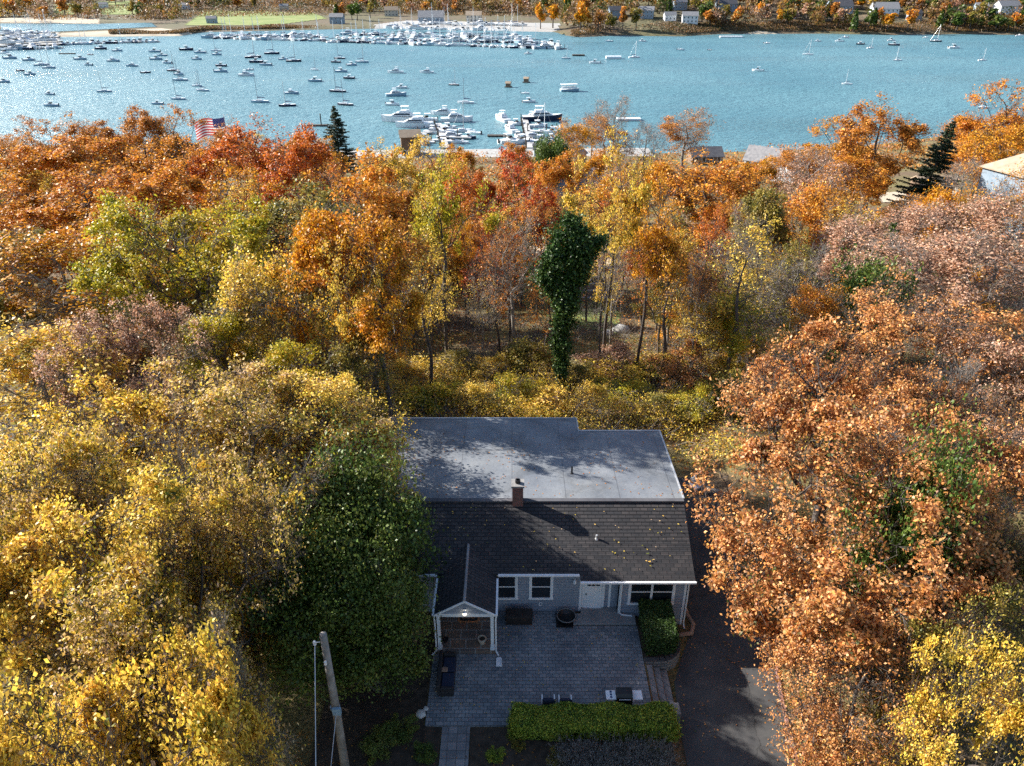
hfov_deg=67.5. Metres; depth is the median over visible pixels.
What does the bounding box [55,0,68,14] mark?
tree
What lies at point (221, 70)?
motorboat
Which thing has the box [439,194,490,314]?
oak tree
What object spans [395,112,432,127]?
cabin cruiser
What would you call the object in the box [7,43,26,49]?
cabin cruiser
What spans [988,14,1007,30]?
tree
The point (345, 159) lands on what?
deciduous tree
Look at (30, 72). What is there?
motorboat
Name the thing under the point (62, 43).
motorboat
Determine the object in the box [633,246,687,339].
sapling
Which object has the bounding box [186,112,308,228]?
oak tree
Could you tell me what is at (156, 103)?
motorboat
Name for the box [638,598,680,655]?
planter bush
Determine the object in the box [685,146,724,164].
house
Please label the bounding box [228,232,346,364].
oak tree
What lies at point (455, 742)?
footpath
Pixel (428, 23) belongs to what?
sailboat
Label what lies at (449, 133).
cabin cruiser
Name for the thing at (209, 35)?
cabin cruiser
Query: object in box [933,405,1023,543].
oak tree
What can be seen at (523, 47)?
sailboat
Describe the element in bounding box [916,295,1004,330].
understorey bush
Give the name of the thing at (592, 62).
motorboat
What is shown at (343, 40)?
cabin cruiser
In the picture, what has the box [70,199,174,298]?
deciduous tree
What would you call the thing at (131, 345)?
maple tree
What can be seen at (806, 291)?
maple tree
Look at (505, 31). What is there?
sailboat
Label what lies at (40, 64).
sailboat
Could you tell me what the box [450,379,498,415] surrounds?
bush
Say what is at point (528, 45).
cabin cruiser
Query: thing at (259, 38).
sailboat
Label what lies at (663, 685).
garden steps
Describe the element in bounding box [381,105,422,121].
cabin cruiser
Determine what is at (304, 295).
oak tree
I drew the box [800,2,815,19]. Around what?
tree
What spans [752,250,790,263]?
understorey bush
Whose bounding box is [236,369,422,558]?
maple tree
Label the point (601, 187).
oak tree
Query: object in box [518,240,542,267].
understorey bush
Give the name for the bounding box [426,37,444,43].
cabin cruiser
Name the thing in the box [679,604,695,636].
bed edging
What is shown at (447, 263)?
sapling
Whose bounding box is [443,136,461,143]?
motorboat
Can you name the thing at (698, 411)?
bush
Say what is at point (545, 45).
cabin cruiser
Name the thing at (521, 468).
fallen leaves
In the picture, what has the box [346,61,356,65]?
motorboat
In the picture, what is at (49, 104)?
motorboat
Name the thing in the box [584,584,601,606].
door
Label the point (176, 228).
maple tree
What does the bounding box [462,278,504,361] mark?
sapling
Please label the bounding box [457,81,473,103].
sailboat
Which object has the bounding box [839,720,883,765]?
bush
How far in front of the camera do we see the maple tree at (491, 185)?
98.95 m
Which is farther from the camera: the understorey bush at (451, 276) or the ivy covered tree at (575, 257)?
the understorey bush at (451, 276)
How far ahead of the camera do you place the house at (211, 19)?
722.11 m
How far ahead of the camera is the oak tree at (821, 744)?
29.57 m
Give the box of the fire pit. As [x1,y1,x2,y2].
[555,608,575,627]
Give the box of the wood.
[0,0,1023,26]
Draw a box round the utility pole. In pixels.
[313,631,349,765]
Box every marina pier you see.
[346,32,534,38]
[355,40,566,48]
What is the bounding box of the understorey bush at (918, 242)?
[894,232,947,269]
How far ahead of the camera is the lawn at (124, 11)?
872.12 m
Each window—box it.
[497,575,517,599]
[528,577,552,599]
[626,584,675,604]
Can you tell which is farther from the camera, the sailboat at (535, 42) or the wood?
the wood
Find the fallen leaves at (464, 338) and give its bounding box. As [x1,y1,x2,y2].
[0,246,1023,472]
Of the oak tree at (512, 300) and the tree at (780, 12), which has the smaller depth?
the oak tree at (512, 300)
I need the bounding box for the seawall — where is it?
[271,148,652,157]
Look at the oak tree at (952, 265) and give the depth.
67.90 m
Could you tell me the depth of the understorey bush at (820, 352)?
71.03 m
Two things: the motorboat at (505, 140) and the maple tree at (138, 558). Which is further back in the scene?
the motorboat at (505, 140)
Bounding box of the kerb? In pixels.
[773,659,797,765]
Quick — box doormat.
[458,617,479,621]
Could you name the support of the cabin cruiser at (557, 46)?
on the water at (789, 94)
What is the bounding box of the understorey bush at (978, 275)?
[961,267,999,317]
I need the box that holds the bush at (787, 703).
[785,691,816,720]
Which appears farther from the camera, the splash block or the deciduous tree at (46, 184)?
the deciduous tree at (46, 184)
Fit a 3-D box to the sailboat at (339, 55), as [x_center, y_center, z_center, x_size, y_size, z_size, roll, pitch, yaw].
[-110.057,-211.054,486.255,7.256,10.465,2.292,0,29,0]
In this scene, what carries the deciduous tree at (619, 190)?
on the ground at (308, 721)
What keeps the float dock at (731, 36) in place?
on the water at (789, 94)
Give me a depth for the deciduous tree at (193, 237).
74.14 m
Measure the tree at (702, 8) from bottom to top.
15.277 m
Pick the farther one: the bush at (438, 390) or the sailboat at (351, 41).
the sailboat at (351, 41)
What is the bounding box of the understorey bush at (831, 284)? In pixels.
[822,276,851,294]
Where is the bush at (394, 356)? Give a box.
[364,340,408,369]
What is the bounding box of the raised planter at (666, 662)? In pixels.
[636,616,680,670]
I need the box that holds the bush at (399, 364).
[387,358,428,386]
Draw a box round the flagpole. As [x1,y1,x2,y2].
[195,114,235,184]
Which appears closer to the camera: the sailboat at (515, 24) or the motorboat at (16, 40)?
the motorboat at (16, 40)
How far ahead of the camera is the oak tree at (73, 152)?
112.93 m
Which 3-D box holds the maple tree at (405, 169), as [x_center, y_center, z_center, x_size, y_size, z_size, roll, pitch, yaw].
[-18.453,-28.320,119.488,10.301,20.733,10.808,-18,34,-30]
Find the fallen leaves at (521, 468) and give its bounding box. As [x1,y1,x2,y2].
[401,432,678,495]
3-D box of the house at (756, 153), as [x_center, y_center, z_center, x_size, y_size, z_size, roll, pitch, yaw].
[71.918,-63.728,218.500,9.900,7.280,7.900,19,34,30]
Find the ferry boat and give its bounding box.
[560,83,578,91]
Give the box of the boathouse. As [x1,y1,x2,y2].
[399,129,420,155]
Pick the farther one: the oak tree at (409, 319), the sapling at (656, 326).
the sapling at (656, 326)
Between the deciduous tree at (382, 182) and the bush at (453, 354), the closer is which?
the bush at (453, 354)
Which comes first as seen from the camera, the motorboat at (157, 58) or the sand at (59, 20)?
the motorboat at (157, 58)
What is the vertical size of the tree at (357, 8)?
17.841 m
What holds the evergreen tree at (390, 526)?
on the garden bed at (361, 717)
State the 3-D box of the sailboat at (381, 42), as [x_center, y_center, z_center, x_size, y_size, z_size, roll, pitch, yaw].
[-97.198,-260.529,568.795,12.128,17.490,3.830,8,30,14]
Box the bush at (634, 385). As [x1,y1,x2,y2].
[585,375,656,409]
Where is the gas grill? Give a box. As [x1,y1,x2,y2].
[605,687,642,709]
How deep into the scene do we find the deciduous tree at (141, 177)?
103.20 m
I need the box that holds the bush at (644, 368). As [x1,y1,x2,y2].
[632,354,678,385]
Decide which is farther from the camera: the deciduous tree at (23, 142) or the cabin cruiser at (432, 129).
the cabin cruiser at (432, 129)
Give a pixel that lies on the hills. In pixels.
(180, 23)
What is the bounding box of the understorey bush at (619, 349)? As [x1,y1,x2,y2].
[570,334,644,381]
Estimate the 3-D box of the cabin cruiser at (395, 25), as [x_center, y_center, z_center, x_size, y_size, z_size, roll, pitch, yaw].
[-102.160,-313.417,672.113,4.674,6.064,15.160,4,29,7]
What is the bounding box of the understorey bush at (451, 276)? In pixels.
[421,256,475,290]
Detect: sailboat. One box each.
[2,27,17,49]
[13,15,23,43]
[24,15,36,36]
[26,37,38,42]
[33,44,48,65]
[41,25,50,49]
[42,49,55,67]
[77,21,91,44]
[96,73,111,91]
[167,54,178,70]
[171,78,185,99]
[172,59,187,80]
[195,73,208,90]
[223,18,232,38]
[242,16,252,39]
[244,34,260,57]
[250,78,268,102]
[256,15,262,39]
[264,31,278,53]
[278,82,295,106]
[279,20,288,40]
[286,39,300,61]
[326,21,336,42]
[329,67,345,91]
[334,41,344,58]
[337,82,353,105]
[345,27,354,42]
[355,41,368,62]
[368,16,376,39]
[375,20,389,43]
[398,22,410,44]
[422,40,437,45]
[425,3,435,24]
[434,20,448,45]
[443,4,452,24]
[445,30,450,46]
[448,25,458,45]
[452,102,471,131]
[455,22,466,45]
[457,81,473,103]
[470,25,476,46]
[489,26,494,47]
[492,24,506,38]
[503,15,513,38]
[505,20,515,42]
[508,26,511,47]
[509,5,522,25]
[518,24,525,48]
[533,24,539,43]
[534,103,546,132]
[629,41,639,57]
[841,69,851,84]
[930,27,941,41]
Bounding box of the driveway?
[674,477,793,765]
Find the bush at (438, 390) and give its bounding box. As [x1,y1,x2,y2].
[399,377,463,415]
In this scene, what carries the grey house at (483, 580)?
on the ground at (308, 721)
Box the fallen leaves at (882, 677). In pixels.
[722,500,1023,765]
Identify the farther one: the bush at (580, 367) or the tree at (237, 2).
the tree at (237, 2)
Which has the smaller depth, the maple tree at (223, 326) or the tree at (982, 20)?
the maple tree at (223, 326)
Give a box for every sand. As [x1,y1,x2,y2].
[0,17,99,23]
[58,28,191,36]
[746,31,780,33]
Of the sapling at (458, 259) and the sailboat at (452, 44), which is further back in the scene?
the sailboat at (452, 44)
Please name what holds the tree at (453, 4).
on the hills
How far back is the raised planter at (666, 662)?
39.30 m
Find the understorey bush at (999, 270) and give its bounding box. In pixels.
[980,253,1023,292]
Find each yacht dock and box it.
[434,119,448,148]
[437,128,471,138]
[521,117,533,148]
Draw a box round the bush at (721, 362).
[699,354,750,386]
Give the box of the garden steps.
[647,665,680,723]
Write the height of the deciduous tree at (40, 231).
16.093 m
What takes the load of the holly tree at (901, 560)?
on the ground at (308, 721)
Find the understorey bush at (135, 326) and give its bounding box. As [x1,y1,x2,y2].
[72,318,144,346]
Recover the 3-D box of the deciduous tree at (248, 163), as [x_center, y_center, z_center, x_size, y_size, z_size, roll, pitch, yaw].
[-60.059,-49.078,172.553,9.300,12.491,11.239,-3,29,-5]
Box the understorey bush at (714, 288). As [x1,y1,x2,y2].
[680,270,734,300]
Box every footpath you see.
[439,727,469,765]
[528,244,632,273]
[879,187,958,201]
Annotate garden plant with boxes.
[358,721,397,765]
[380,712,419,748]
[411,740,438,764]
[484,745,506,763]
[511,737,526,752]
[546,746,565,765]
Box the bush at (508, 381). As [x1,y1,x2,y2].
[487,368,549,415]
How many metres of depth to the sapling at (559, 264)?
64.11 m
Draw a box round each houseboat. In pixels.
[505,81,511,87]
[522,77,529,82]
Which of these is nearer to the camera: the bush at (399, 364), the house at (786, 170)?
the bush at (399, 364)
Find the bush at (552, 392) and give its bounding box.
[510,382,575,416]
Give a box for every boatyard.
[0,32,59,45]
[374,20,559,31]
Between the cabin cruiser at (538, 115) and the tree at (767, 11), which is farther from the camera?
the tree at (767, 11)
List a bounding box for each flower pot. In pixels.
[442,636,448,642]
[477,635,486,644]
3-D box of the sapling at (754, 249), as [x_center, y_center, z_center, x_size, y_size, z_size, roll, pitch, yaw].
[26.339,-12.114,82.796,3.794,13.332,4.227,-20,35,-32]
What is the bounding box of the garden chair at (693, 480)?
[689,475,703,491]
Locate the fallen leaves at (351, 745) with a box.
[265,728,572,765]
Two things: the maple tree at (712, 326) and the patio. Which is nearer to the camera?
the patio
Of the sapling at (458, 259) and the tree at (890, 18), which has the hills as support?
the tree at (890, 18)
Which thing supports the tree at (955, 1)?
on the hills
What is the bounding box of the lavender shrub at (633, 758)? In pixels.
[547,730,684,765]
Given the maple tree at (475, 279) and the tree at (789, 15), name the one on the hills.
the tree at (789, 15)
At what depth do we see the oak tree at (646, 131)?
194.79 m
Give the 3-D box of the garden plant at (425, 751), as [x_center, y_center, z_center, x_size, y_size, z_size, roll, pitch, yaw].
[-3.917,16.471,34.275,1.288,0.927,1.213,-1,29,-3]
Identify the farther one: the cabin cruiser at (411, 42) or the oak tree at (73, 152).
the cabin cruiser at (411, 42)
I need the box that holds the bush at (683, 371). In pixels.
[665,361,697,383]
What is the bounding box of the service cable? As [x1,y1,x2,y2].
[314,646,315,765]
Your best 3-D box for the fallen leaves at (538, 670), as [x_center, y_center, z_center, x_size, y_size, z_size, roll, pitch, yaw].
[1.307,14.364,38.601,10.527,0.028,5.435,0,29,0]
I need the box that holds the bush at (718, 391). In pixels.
[694,367,768,418]
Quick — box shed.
[906,175,956,200]
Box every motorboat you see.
[0,79,9,82]
[2,53,16,58]
[9,37,21,42]
[22,44,32,49]
[22,57,34,60]
[23,70,35,74]
[43,100,58,105]
[56,41,64,45]
[73,56,86,59]
[94,44,106,48]
[105,38,117,43]
[137,37,146,42]
[148,48,160,51]
[149,56,161,59]
[151,101,163,104]
[162,59,172,63]
[173,70,183,74]
[179,46,192,49]
[191,55,201,59]
[194,48,206,52]
[213,68,226,71]
[215,63,226,66]
[249,57,262,62]
[259,60,271,65]
[308,76,321,81]
[334,67,346,71]
[343,74,354,78]
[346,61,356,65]
[385,99,398,105]
[422,113,437,121]
[439,122,456,128]
[439,124,455,132]
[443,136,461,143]
[459,132,475,138]
[497,132,516,143]
[498,26,508,31]
[507,118,524,125]
[511,133,531,143]
[522,97,535,102]
[528,120,547,127]
[529,134,552,142]
[543,126,557,133]
[589,60,600,63]
[888,41,899,45]
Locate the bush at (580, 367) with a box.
[552,360,601,388]
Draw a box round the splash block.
[496,657,501,666]
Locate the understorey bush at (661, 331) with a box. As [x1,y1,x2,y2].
[653,317,711,349]
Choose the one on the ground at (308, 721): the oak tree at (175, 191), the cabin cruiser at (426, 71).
the oak tree at (175, 191)
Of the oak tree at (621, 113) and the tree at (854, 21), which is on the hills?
the tree at (854, 21)
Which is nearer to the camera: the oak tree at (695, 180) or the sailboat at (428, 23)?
the oak tree at (695, 180)
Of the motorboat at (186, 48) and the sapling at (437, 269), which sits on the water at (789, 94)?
the motorboat at (186, 48)
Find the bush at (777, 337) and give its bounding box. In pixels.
[759,336,800,365]
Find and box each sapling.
[371,240,428,359]
[384,179,402,218]
[394,224,464,385]
[404,267,456,362]
[417,189,443,294]
[423,222,454,321]
[433,238,463,302]
[439,193,473,295]
[447,211,479,319]
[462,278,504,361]
[477,238,527,353]
[480,199,514,300]
[491,222,528,339]
[507,211,538,304]
[512,190,558,318]
[523,279,552,349]
[540,212,588,311]
[552,191,576,241]
[590,203,630,357]
[591,189,615,311]
[591,213,639,354]
[610,214,642,305]
[618,243,666,350]
[630,261,686,356]
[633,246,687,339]
[634,235,707,382]
[662,205,691,258]
[671,230,698,325]
[676,254,718,370]
[688,204,735,332]
[689,264,741,370]
[697,210,788,375]
[715,189,746,283]
[723,198,762,272]
[729,256,784,349]
[739,212,772,292]
[742,179,788,264]
[775,227,821,362]
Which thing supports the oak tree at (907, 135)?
on the ground at (308, 721)
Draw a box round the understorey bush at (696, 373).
[642,329,718,389]
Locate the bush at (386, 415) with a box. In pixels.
[344,390,393,424]
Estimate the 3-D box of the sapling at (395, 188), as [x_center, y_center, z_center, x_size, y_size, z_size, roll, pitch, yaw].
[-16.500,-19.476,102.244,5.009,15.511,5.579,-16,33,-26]
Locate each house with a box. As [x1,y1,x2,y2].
[98,2,108,7]
[178,3,189,9]
[205,16,217,22]
[279,4,288,9]
[329,13,344,23]
[382,417,696,655]
[384,6,397,15]
[418,10,443,21]
[465,11,481,21]
[546,167,607,203]
[568,143,587,164]
[607,6,626,17]
[638,6,654,18]
[663,11,676,20]
[672,0,687,9]
[681,11,698,24]
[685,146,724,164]
[715,0,737,11]
[742,144,784,167]
[772,158,814,181]
[825,0,853,13]
[869,2,900,16]
[905,10,923,20]
[973,2,989,12]
[973,153,1023,238]
[992,0,1020,13]
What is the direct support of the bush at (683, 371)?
on the ground at (308, 721)
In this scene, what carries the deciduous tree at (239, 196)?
on the ground at (308, 721)
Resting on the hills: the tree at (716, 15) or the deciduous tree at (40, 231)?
the tree at (716, 15)
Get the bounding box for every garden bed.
[309,635,440,765]
[469,728,675,765]
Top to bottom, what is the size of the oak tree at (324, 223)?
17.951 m
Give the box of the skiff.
[467,129,481,134]
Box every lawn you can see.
[53,4,73,13]
[96,1,136,13]
[186,10,326,24]
[508,264,620,330]
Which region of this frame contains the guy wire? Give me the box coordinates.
[331,712,336,763]
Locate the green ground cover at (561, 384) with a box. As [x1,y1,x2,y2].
[206,329,846,462]
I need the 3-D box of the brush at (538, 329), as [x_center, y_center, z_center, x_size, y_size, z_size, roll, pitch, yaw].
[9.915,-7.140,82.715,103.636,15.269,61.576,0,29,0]
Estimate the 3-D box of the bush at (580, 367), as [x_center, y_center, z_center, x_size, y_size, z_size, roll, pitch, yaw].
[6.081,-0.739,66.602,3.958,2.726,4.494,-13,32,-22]
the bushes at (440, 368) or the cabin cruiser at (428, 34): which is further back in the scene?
the cabin cruiser at (428, 34)
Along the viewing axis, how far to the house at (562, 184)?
171.78 m
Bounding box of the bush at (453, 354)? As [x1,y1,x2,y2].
[436,347,476,374]
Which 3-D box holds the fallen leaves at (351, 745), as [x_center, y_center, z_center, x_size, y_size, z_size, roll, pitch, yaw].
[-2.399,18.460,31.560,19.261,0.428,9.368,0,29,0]
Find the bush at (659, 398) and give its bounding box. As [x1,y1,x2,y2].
[632,389,694,425]
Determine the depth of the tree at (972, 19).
649.56 m
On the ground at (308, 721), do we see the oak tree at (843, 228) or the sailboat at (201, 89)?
the oak tree at (843, 228)
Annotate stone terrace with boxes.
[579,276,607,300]
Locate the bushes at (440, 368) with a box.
[213,347,848,465]
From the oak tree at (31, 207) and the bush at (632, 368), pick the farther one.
the oak tree at (31, 207)
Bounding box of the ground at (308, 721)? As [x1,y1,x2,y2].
[0,137,1023,765]
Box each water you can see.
[0,23,156,31]
[0,29,1023,152]
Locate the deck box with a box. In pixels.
[505,608,532,624]
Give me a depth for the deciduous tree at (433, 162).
161.45 m
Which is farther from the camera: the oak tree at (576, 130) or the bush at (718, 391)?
the oak tree at (576, 130)
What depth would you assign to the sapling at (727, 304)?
60.76 m
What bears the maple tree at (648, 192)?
on the ground at (308, 721)
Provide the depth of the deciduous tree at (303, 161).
157.56 m
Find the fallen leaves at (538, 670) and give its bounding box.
[430,628,637,712]
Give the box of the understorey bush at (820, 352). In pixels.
[798,334,843,365]
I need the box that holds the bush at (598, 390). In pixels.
[560,379,625,420]
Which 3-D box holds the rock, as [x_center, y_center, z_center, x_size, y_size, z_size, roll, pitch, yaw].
[-4.312,15.640,36.197,0.499,0.301,0.486,0,29,0]
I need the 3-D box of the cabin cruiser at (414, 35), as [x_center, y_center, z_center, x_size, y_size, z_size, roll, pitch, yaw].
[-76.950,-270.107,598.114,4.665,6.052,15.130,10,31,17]
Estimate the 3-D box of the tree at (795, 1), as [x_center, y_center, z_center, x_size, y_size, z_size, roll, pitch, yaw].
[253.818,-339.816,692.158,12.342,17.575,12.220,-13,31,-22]
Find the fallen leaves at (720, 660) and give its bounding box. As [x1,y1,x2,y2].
[680,519,782,760]
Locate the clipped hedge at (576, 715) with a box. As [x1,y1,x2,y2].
[505,699,683,742]
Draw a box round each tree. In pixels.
[0,132,19,151]
[0,135,13,156]
[0,142,97,224]
[0,146,41,197]
[0,158,157,296]
[0,172,78,296]
[0,183,52,339]
[0,217,175,342]
[0,244,61,365]
[0,312,156,479]
[0,367,231,588]
[0,412,132,685]
[0,447,318,765]
[0,522,197,765]
[0,617,276,765]
[2,0,9,16]
[2,157,70,201]
[4,115,85,180]
[5,136,16,150]
[8,0,17,15]
[10,448,109,613]
[11,553,284,765]
[12,131,55,181]
[27,289,219,472]
[31,525,196,761]
[35,133,152,223]
[37,6,47,13]
[47,110,143,174]
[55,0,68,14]
[60,187,277,371]
[63,619,280,765]
[68,1,84,17]
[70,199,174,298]
[75,142,120,205]
[84,156,247,284]
[89,211,207,336]
[92,6,101,18]
[103,103,177,207]
[108,350,397,592]
[111,459,308,713]
[123,133,249,219]
[126,0,134,13]
[128,170,191,253]
[134,2,142,15]
[139,415,255,597]
[141,138,157,172]
[144,103,220,208]
[156,3,164,15]
[158,278,287,418]
[171,295,339,468]
[172,592,305,765]
[173,158,305,314]
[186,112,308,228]
[195,136,229,177]
[205,115,255,202]
[205,234,343,373]
[215,177,283,250]
[224,481,383,715]
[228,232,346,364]
[230,140,257,182]
[232,0,241,8]
[232,168,280,206]
[234,174,367,333]
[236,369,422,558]
[238,443,340,560]
[243,131,270,165]
[247,149,291,197]
[256,120,356,221]
[265,201,395,410]
[266,194,387,372]
[270,398,451,666]
[274,134,302,186]
[277,301,405,439]
[278,195,319,270]
[279,142,448,413]
[286,133,322,189]
[290,172,319,223]
[301,164,355,209]
[303,520,441,715]
[304,135,348,178]
[306,153,354,200]
[314,234,385,395]
[323,106,360,177]
[326,212,428,416]
[333,4,338,12]
[337,2,345,12]
[347,4,355,19]
[348,187,382,206]
[350,3,361,20]
[358,136,429,218]
[358,165,408,204]
[360,206,427,294]
[362,2,373,17]
[364,183,436,305]
[368,0,377,13]
[379,0,388,11]
[389,268,430,350]
[392,197,441,262]
[406,132,471,219]
[407,150,503,363]
[414,161,437,199]
[420,0,430,9]
[423,174,491,279]
[424,157,450,173]
[428,174,498,227]
[437,143,484,192]
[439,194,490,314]
[442,154,513,288]
[452,0,458,12]
[459,235,518,330]
[465,200,541,344]
[475,146,562,295]
[478,214,522,316]
[494,140,533,212]
[495,160,535,211]
[509,183,564,261]
[525,204,611,388]
[528,149,582,236]
[530,123,577,187]
[531,2,547,28]
[540,0,550,6]
[546,4,559,27]
[546,116,601,165]
[556,175,600,227]
[559,119,661,352]
[561,147,617,219]
[564,154,653,272]
[574,1,589,27]
[574,109,637,160]
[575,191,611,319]
[576,97,609,158]
[577,0,590,10]
[585,7,592,22]
[593,9,606,28]
[597,94,634,159]
[597,166,655,253]
[603,165,684,362]
[605,13,617,30]
[607,165,658,219]
[612,120,666,175]
[618,6,627,29]
[618,205,701,310]
[621,158,702,257]
[629,7,641,29]
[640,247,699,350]
[649,148,776,283]
[655,106,725,173]
[656,0,666,11]
[656,282,733,366]
[664,0,672,11]
[665,162,727,225]
[679,398,1023,683]
[682,224,762,298]
[682,284,794,364]
[689,0,702,10]
[698,4,709,21]
[699,161,792,275]
[700,9,715,24]
[702,0,713,7]
[704,0,713,20]
[706,313,957,530]
[710,11,722,25]
[722,4,731,19]
[728,186,804,310]
[730,6,744,23]
[731,153,787,222]
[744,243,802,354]
[750,0,766,14]
[752,597,961,765]
[755,232,849,357]
[762,4,771,22]
[762,142,860,234]
[765,143,832,200]
[770,168,886,299]
[774,271,853,360]
[776,9,783,24]
[777,193,860,267]
[783,8,796,24]
[789,0,801,7]
[789,8,799,21]
[790,115,873,197]
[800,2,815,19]
[807,208,934,315]
[810,153,891,209]
[812,0,825,10]
[816,367,1020,688]
[819,238,924,365]
[819,265,1023,465]
[823,196,886,273]
[827,359,1023,538]
[830,2,839,21]
[831,91,936,210]
[833,8,846,25]
[834,224,970,328]
[836,144,891,196]
[845,12,858,22]
[845,462,1023,662]
[849,8,858,31]
[854,0,867,9]
[856,565,1023,765]
[864,9,877,26]
[867,194,1010,296]
[870,8,878,24]
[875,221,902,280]
[876,218,1023,335]
[878,6,884,25]
[878,192,925,235]
[879,618,1023,765]
[882,13,898,28]
[886,120,960,208]
[898,0,907,11]
[905,304,1023,484]
[906,9,919,29]
[906,180,975,237]
[914,0,924,9]
[915,347,994,488]
[920,509,1023,688]
[924,186,1023,288]
[925,0,938,9]
[926,104,990,189]
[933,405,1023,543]
[935,9,945,26]
[936,487,1023,663]
[938,155,986,212]
[939,2,951,11]
[944,4,950,23]
[944,78,1023,197]
[947,5,962,24]
[950,0,963,7]
[951,12,966,29]
[955,4,968,12]
[955,116,1023,188]
[963,157,1023,250]
[966,11,977,29]
[977,10,989,25]
[978,1,988,21]
[982,208,1023,301]
[986,8,998,19]
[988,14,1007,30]
[1003,16,1020,31]
[1012,12,1023,25]
[1016,8,1023,27]
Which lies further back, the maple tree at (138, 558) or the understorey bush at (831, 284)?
the understorey bush at (831, 284)
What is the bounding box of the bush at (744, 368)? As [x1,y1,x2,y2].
[730,357,787,390]
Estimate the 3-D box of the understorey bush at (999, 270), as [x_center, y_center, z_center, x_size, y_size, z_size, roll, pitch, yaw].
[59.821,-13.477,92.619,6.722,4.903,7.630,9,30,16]
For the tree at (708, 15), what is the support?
on the hills
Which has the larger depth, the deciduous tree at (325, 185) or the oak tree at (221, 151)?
the deciduous tree at (325, 185)
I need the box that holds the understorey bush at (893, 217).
[877,204,904,234]
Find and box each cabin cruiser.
[0,36,15,43]
[1,27,15,34]
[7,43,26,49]
[18,34,32,42]
[27,42,36,49]
[32,34,51,40]
[52,41,57,48]
[106,56,119,61]
[201,31,218,37]
[238,31,244,39]
[238,71,253,75]
[261,32,270,39]
[267,35,281,39]
[284,88,298,93]
[285,31,297,37]
[288,34,294,40]
[292,30,305,36]
[303,31,314,37]
[319,34,325,41]
[339,37,348,42]
[340,30,357,34]
[358,36,370,42]
[370,29,383,35]
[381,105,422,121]
[383,22,398,29]
[385,88,405,95]
[387,67,403,72]
[392,22,399,28]
[394,32,404,40]
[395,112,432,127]
[402,31,411,36]
[406,22,423,30]
[408,37,414,45]
[410,32,419,40]
[419,67,433,72]
[420,30,437,37]
[423,125,443,133]
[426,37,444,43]
[430,105,454,114]
[440,129,462,135]
[441,109,472,121]
[444,36,464,41]
[459,30,466,38]
[467,30,480,36]
[470,36,478,42]
[472,18,484,24]
[473,23,487,30]
[479,35,498,42]
[495,110,510,122]
[505,121,517,132]
[513,36,519,43]
[517,40,531,48]
[522,105,561,120]
[523,130,544,138]
[536,43,554,48]
[554,43,561,49]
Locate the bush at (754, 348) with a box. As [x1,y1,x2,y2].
[719,333,769,359]
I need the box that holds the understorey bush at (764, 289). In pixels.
[749,271,808,312]
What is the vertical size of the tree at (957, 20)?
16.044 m
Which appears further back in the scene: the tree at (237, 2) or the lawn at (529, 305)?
the tree at (237, 2)
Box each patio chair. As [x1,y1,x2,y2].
[541,694,554,705]
[558,695,571,702]
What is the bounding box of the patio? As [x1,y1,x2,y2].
[425,611,650,726]
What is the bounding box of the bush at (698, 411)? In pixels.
[665,378,717,425]
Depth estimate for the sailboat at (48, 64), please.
445.33 m
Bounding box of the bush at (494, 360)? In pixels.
[472,351,510,379]
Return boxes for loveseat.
[436,650,456,695]
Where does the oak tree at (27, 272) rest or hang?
on the ground at (308, 721)
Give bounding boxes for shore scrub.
[1,0,562,19]
[29,130,1016,184]
[108,23,323,33]
[570,18,1023,35]
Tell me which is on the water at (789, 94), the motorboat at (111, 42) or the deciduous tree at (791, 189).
the motorboat at (111, 42)
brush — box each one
[24,255,1023,450]
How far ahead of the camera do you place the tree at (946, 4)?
671.49 m
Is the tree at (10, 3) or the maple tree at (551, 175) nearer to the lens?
the maple tree at (551, 175)
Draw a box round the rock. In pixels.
[416,709,425,718]
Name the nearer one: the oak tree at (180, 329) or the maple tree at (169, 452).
the maple tree at (169, 452)
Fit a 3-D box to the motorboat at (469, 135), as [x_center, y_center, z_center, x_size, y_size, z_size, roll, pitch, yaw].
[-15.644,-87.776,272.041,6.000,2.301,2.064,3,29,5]
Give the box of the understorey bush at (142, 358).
[105,346,158,384]
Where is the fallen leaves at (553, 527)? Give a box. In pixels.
[423,503,681,570]
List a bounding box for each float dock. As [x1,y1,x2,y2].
[307,124,327,126]
[487,134,505,136]
[606,56,621,58]
[616,117,640,120]
[719,36,742,37]
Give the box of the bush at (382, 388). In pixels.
[346,368,412,415]
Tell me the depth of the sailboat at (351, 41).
580.22 m
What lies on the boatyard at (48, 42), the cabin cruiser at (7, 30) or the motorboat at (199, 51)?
the cabin cruiser at (7, 30)
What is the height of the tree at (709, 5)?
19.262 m
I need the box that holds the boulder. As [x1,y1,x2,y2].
[612,324,629,333]
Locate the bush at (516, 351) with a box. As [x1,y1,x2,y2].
[499,334,555,377]
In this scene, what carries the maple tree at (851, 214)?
on the ground at (308, 721)
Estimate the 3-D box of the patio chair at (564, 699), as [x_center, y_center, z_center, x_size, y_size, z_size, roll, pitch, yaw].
[2.520,15.110,36.291,0.640,0.980,0.570,0,29,0]
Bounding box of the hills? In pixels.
[0,0,1023,36]
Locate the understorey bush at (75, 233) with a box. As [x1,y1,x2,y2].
[56,222,83,245]
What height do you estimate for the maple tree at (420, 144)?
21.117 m
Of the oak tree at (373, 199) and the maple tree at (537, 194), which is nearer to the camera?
the oak tree at (373, 199)
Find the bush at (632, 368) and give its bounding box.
[579,352,654,387]

